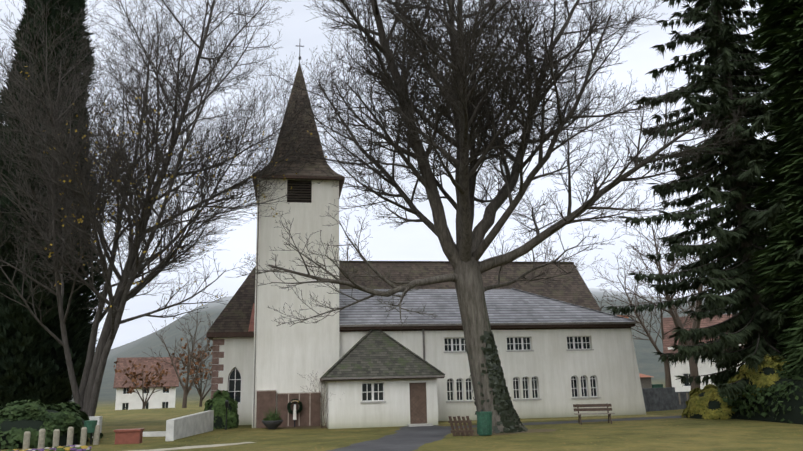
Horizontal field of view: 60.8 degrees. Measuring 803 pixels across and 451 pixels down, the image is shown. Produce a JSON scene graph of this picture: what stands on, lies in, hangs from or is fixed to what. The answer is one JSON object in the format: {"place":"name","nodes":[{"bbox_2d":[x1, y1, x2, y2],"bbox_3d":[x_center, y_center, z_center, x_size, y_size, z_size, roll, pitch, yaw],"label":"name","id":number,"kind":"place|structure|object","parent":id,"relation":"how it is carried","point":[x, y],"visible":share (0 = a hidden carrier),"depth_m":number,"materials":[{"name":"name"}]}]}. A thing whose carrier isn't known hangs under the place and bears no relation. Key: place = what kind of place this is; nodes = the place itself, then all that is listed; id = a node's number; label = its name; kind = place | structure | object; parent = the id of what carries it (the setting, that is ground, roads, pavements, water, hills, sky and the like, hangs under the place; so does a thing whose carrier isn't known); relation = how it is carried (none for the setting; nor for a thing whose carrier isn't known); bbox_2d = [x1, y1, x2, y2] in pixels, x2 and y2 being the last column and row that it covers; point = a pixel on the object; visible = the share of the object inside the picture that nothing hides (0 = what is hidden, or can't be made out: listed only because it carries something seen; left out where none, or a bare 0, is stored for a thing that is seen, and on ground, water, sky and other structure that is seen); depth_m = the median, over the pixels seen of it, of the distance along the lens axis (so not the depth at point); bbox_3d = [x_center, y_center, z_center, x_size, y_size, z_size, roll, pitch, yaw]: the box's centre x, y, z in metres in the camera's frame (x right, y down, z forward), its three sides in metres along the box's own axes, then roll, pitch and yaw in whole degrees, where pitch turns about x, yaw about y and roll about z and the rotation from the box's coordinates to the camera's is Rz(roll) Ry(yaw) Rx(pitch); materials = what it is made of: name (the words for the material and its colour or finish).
{"place":"outdoors","nodes":[
{"label":"outdoors","id":0,"kind":"place"},
{"bbox_2d":[89,410,213,440],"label":"garden walls","id":1,"kind":"structure","parent":0,"point":[189,425],"depth_m":29.93,"materials":[{"name":"white concrete"}]},
{"bbox_2d":[327,425,451,450],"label":"path","id":2,"kind":"structure","parent":0,"point":[405,438],"depth_m":24.64,"materials":[{"name":"grey asphalt"}]},
{"bbox_2d":[0,0,779,348],"label":"sky","id":3,"kind":"structure","parent":0,"point":[412,241],"materials":[{"name":"white"}]},
{"bbox_2d":[0,288,802,450],"bbox_3d":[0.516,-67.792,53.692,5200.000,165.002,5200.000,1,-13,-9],"label":"ground","id":4,"kind":"structure","parent":0,"point":[679,434],"depth_m":28.62,"materials":[{"name":"green plant"}]},
{"bbox_2d":[0,445,91,450],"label":"flower bed","id":5,"kind":"object","parent":4,"relation":"on","point":[73,448],"visible":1,"depth_m":22.38,"materials":[{"name":"multicoloured plant"}]},
{"bbox_2d":[0,399,103,449],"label":"hedge","id":6,"kind":"object","parent":4,"relation":"on","point":[18,419],"visible":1,"depth_m":26.01,"materials":[{"name":"green plant"}]},
{"bbox_2d":[0,0,114,406],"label":"conifer tree","id":7,"kind":"object","parent":4,"relation":"on","point":[33,364],"visible":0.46,"depth_m":37.37,"materials":[{"name":"green plant"}]},
{"bbox_2d":[22,425,99,449],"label":"fence posts","id":8,"kind":"object","parent":4,"relation":"on","point":[41,438],"visible":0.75,"depth_m":25.08,"materials":[{"name":"grey wood"}]},
{"bbox_2d":[84,420,96,443],"bbox_3d":[-12.028,7.998,26.412,0.464,0.900,0.464,-10,-16,35],"label":"bin","id":9,"kind":"object","parent":4,"relation":"on","point":[90,425],"visible":0.81,"depth_m":26.31,"materials":[{"name":"green metal"}]},
{"bbox_2d":[114,428,144,443],"bbox_3d":[-10.588,8.191,26.579,1.000,0.530,0.650,1,-13,-9],"label":"planter trough","id":10,"kind":"object","parent":4,"relation":"on","point":[128,436],"visible":1,"depth_m":26.32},
{"bbox_2d":[114,360,170,408],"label":"russet tree","id":11,"kind":"object","parent":4,"relation":"on","point":[146,379],"visible":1,"depth_m":80.30,"materials":[{"name":"brown plant"}]},
{"bbox_2d":[113,357,179,409],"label":"house","id":12,"kind":"structure","parent":4,"relation":"on","point":[162,398],"depth_m":110.88,"materials":[{"name":"white paint"}]},
{"bbox_2d":[0,0,342,415],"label":"bare tree","id":13,"kind":"object","parent":4,"relation":"on","point":[86,394],"visible":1,"depth_m":32.73,"materials":[{"name":"brown plant"}]},
{"bbox_2d":[143,303,212,407],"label":"tree","id":14,"kind":"object","parent":4,"relation":"on","point":[186,389],"visible":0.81,"depth_m":72.41,"materials":[{"name":"brown plant"}]},
{"bbox_2d":[170,338,212,406],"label":"russet tree","id":15,"kind":"object","parent":4,"relation":"on","point":[197,379],"visible":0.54,"depth_m":88.42,"materials":[{"name":"brown plant"}]},
{"bbox_2d":[128,442,255,450],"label":"path gravel","id":16,"kind":"structure","parent":4,"relation":"on","point":[198,446],"depth_m":24.18,"materials":[{"name":"beige gravel"}]},
{"bbox_2d":[204,390,238,428],"bbox_3d":[-9.216,9.407,34.967,1.822,2.021,1.747,1,-13,-9],"label":"shrub","id":17,"kind":"object","parent":4,"relation":"on","point":[216,403],"visible":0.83,"depth_m":34.45,"materials":[{"name":"green plant"}]},
{"bbox_2d":[225,400,228,429],"bbox_3d":[-8.606,9.302,33.641,0.220,1.420,0.209,1,-13,-9],"label":"lamp post","id":18,"kind":"object","parent":4,"relation":"on","point":[226,403],"visible":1,"depth_m":33.66,"materials":[{"name":"grey metal"}]},
{"bbox_2d":[262,399,302,428],"bbox_3d":[-5.936,9.264,33.702,1.040,1.398,2.325,-9,-15,29],"label":"memorial wreath and bowl","id":19,"kind":"object","parent":4,"relation":"on","point":[271,422],"visible":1,"depth_m":33.03,"materials":[{"name":"stone"}]},
{"bbox_2d":[267,425,326,428],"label":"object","id":20,"kind":"structure","parent":4,"relation":"on","point":[310,427],"depth_m":33.52,"materials":[{"name":"grey stone"}]},
{"bbox_2d":[297,370,335,428],"bbox_3d":[-3.924,8.355,33.117,2.346,2.821,2.478,10,-17,-42],"label":"porch climber vine","id":21,"kind":"object","parent":4,"relation":"on","point":[322,397],"visible":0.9,"depth_m":32.79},
{"bbox_2d":[206,43,645,428],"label":"church","id":22,"kind":"structure","parent":4,"relation":"on","point":[563,346],"depth_m":37.24,"materials":[{"name":"paint"}]},
{"bbox_2d":[448,416,473,435],"bbox_3d":[2.339,7.764,26.530,0.971,0.746,0.549,-4,-13,13],"label":"wooden rack","id":23,"kind":"object","parent":4,"relation":"on","point":[457,431],"visible":0.96,"depth_m":26.31,"materials":[{"name":"brown wood"}]},
{"bbox_2d":[476,410,491,435],"bbox_3d":[3.190,7.589,26.316,0.594,0.950,0.594,-10,-16,35],"label":"litter bin","id":24,"kind":"object","parent":4,"relation":"on","point":[484,423],"visible":1,"depth_m":26.10,"materials":[{"name":"green metal"}]},
{"bbox_2d":[228,0,751,432],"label":"linden tree","id":25,"kind":"object","parent":4,"relation":"on","point":[464,100],"visible":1,"depth_m":28.89,"materials":[{"name":"brown plant"}]},
{"bbox_2d":[456,429,556,435],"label":"tree litter","id":26,"kind":"object","parent":4,"relation":"on","point":[528,431],"visible":0.46,"depth_m":27.45,"materials":[{"name":"brown plant"}]},
{"bbox_2d":[489,237,586,274],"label":"tree","id":27,"kind":"object","parent":4,"relation":"on","point":[550,251],"visible":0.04,"depth_m":78.77,"materials":[{"name":"brown plant"}]},
{"bbox_2d":[408,415,686,429],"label":"footpath","id":28,"kind":"structure","parent":4,"relation":"on","point":[536,423],"depth_m":33.17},
{"bbox_2d":[438,415,660,424],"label":"path","id":29,"kind":"structure","parent":4,"relation":"on","point":[573,418],"depth_m":35.90,"materials":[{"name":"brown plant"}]},
{"bbox_2d":[573,403,614,424],"bbox_3d":[8.877,8.678,31.498,1.750,0.900,0.706,-2,-13,4],"label":"bench","id":30,"kind":"object","parent":4,"relation":"on","point":[607,409],"visible":0.98,"depth_m":31.79,"materials":[{"name":"brown wood"}]},
{"bbox_2d":[591,250,707,387],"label":"tree","id":31,"kind":"object","parent":4,"relation":"on","point":[668,382],"visible":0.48,"depth_m":70.95,"materials":[{"name":"brown plant"}]},
{"bbox_2d":[616,185,721,389],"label":"tree","id":32,"kind":"object","parent":4,"relation":"on","point":[678,323],"visible":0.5,"depth_m":54.58,"materials":[{"name":"brown plant"}]},
{"bbox_2d":[599,0,802,399],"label":"spruce tree","id":33,"kind":"object","parent":4,"relation":"on","point":[749,323],"visible":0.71,"depth_m":35.47,"materials":[{"name":"green plant"}]},
{"bbox_2d":[663,314,744,391],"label":"house","id":34,"kind":"structure","parent":4,"relation":"on","point":[683,369],"depth_m":67.59,"materials":[{"name":"white paint"}]},
{"bbox_2d":[681,384,735,419],"bbox_3d":[15.450,8.746,33.983,2.683,1.724,3.244,1,-13,-9],"label":"yellow shrub","id":35,"kind":"object","parent":4,"relation":"on","point":[706,402],"visible":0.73,"depth_m":33.13,"materials":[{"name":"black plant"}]},
{"bbox_2d":[710,362,802,423],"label":"hedge","id":36,"kind":"object","parent":4,"relation":"on","point":[780,400],"visible":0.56,"depth_m":30.08,"materials":[{"name":"green plant"}]},
{"bbox_2d":[728,354,794,397],"bbox_3d":[17.363,7.127,32.321,3.126,2.049,3.965,1,-13,-9],"label":"yellow shrub","id":37,"kind":"object","parent":4,"relation":"on","point":[767,374],"visible":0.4,"depth_m":31.58,"materials":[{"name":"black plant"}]},
{"bbox_2d":[742,0,802,376],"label":"thuja tree","id":38,"kind":"object","parent":4,"relation":"on","point":[779,31],"visible":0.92,"depth_m":32.11,"materials":[{"name":"green plant"}]},
{"bbox_2d":[639,373,689,411],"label":"stone wall","id":39,"kind":"structure","parent":0,"point":[657,397],"depth_m":42.32,"materials":[{"name":"grey stone"}]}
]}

